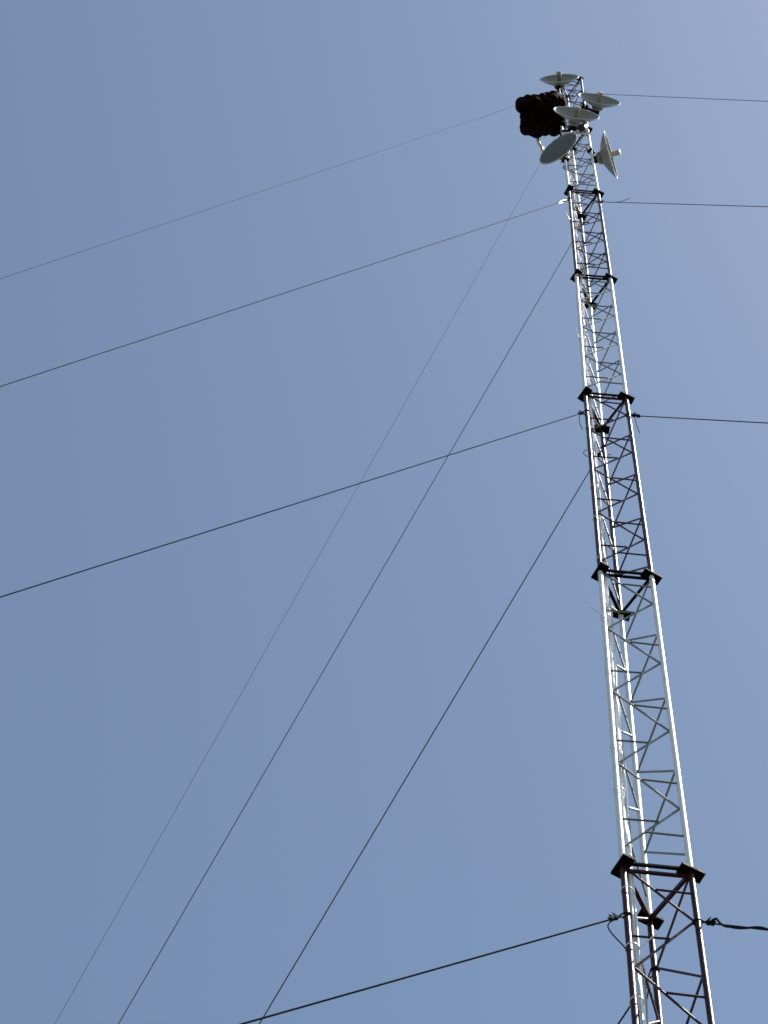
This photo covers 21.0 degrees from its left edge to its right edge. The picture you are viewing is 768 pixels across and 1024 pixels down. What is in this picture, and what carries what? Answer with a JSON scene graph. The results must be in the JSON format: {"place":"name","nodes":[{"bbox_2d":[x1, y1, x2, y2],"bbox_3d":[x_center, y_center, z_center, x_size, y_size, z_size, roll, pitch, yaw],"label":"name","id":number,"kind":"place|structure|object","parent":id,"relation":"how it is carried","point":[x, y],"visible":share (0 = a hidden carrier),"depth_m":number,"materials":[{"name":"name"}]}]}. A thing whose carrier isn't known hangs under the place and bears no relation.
{"place":"outdoors","nodes":[
{"label":"outdoors","id":0,"kind":"place"},
{"bbox_2d":[0,0,767,1023],"label":"sky","id":1,"kind":"structure","parent":0,"point":[119,119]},
{"bbox_3d":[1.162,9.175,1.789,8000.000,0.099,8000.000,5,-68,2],"label":"ground","id":2,"kind":"structure","parent":0,"visible":0},
{"bbox_2d":[1,91,557,278],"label":"guy wire","id":3,"kind":"object","parent":2,"relation":"attached to","point":[230,201],"visible":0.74,"depth_m":30.98,"materials":[{"name":"metal"}]},
{"bbox_2d":[0,197,571,386],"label":"guy wire","id":4,"kind":"object","parent":2,"relation":"attached to","point":[563,201],"visible":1,"depth_m":27.59,"materials":[{"name":"metal"}]},
{"bbox_2d":[55,139,553,1022],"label":"guy wire","id":5,"kind":"object","parent":2,"relation":"attached to","point":[279,625],"visible":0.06,"depth_m":33.87,"materials":[{"name":"metal"}]},
{"bbox_2d":[118,224,583,1023],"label":"guy wire","id":6,"kind":"object","parent":2,"relation":"attached to","point":[332,654],"visible":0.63,"depth_m":30.32,"materials":[{"name":"metal"}]},
{"bbox_2d":[259,445,609,1023],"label":"guy wire","id":7,"kind":"object","parent":2,"relation":"attached to","point":[427,742],"visible":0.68,"depth_m":24.43,"materials":[{"name":"metal"}]},
{"bbox_2d":[557,76,714,1023],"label":"lattice tower","id":8,"kind":"structure","parent":2,"relation":"on","point":[687,872],"depth_m":21.03,"materials":[{"name":"grey metal"}]},
{"bbox_2d":[0,409,589,597],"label":"guy wire","id":9,"kind":"object","parent":8,"relation":"attached to","point":[581,413],"visible":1,"depth_m":21.48,"materials":[{"name":"metal"}]},
{"bbox_2d":[240,911,631,1023],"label":"guy wire","id":10,"kind":"object","parent":8,"relation":"attached to","point":[612,918],"visible":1,"depth_m":14.95,"materials":[{"name":"metal"}]},
{"bbox_2d":[515,90,565,152],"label":"bundle","id":11,"kind":"object","parent":8,"relation":"attached to","point":[540,117],"visible":0.89,"depth_m":44.65,"materials":[{"name":"metal"}]},
{"bbox_2d":[539,133,576,170],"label":"dish antenna","id":12,"kind":"object","parent":8,"relation":"attached to","point":[559,148],"visible":0.94,"depth_m":41.75,"materials":[{"name":"paint"}]},
{"bbox_2d":[540,71,578,92],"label":"dish antenna","id":13,"kind":"object","parent":8,"relation":"attached to","point":[558,80],"visible":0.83,"depth_m":48.84,"materials":[{"name":"paint"}]},
{"bbox_2d":[561,123,589,133],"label":"cross arm","id":14,"kind":"object","parent":8,"relation":"attached to","point":[582,127],"visible":0.98,"depth_m":43.70},
{"bbox_2d":[553,106,598,136],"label":"dish antenna","id":15,"kind":"object","parent":8,"relation":"attached to","point":[575,116],"visible":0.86,"depth_m":44.18,"materials":[{"name":"paint"}]},
{"bbox_2d":[578,91,619,114],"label":"dish antenna","id":16,"kind":"object","parent":8,"relation":"attached to","point":[599,101],"visible":0.88,"depth_m":46.99,"materials":[{"name":"paint"}]},
{"bbox_2d":[586,131,620,178],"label":"dish antenna","id":17,"kind":"object","parent":8,"relation":"attached to","point":[604,155],"visible":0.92,"depth_m":42.29,"materials":[{"name":"paint"}]},
{"bbox_2d":[566,121,656,1023],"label":"cable bundle","id":18,"kind":"object","parent":8,"relation":"attached to","point":[642,998],"visible":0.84,"depth_m":19.61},
{"bbox_2d":[617,966,659,1023],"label":"guy wire","id":19,"kind":"object","parent":8,"relation":"attached to","point":[650,977],"visible":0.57,"depth_m":16.26,"materials":[{"name":"metal"}]},
{"bbox_2d":[626,412,767,432],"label":"guy wire","id":20,"kind":"object","parent":8,"relation":"attached to","point":[635,415],"visible":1,"depth_m":25.88,"materials":[{"name":"metal"}]},
{"bbox_2d":[693,917,767,930],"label":"guy wire","id":21,"kind":"object","parent":8,"relation":"attached to","point":[709,922],"visible":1,"depth_m":15.87,"materials":[{"name":"metal"}]},
{"bbox_2d":[581,91,767,101],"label":"guy wire","id":22,"kind":"object","parent":2,"relation":"attached to","point":[681,97],"visible":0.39,"depth_m":41.24,"materials":[{"name":"metal"}]},
{"bbox_2d":[597,198,767,206],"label":"guy wire","id":23,"kind":"object","parent":2,"relation":"attached to","point":[602,201],"visible":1,"depth_m":34.54,"materials":[{"name":"metal"}]}
]}

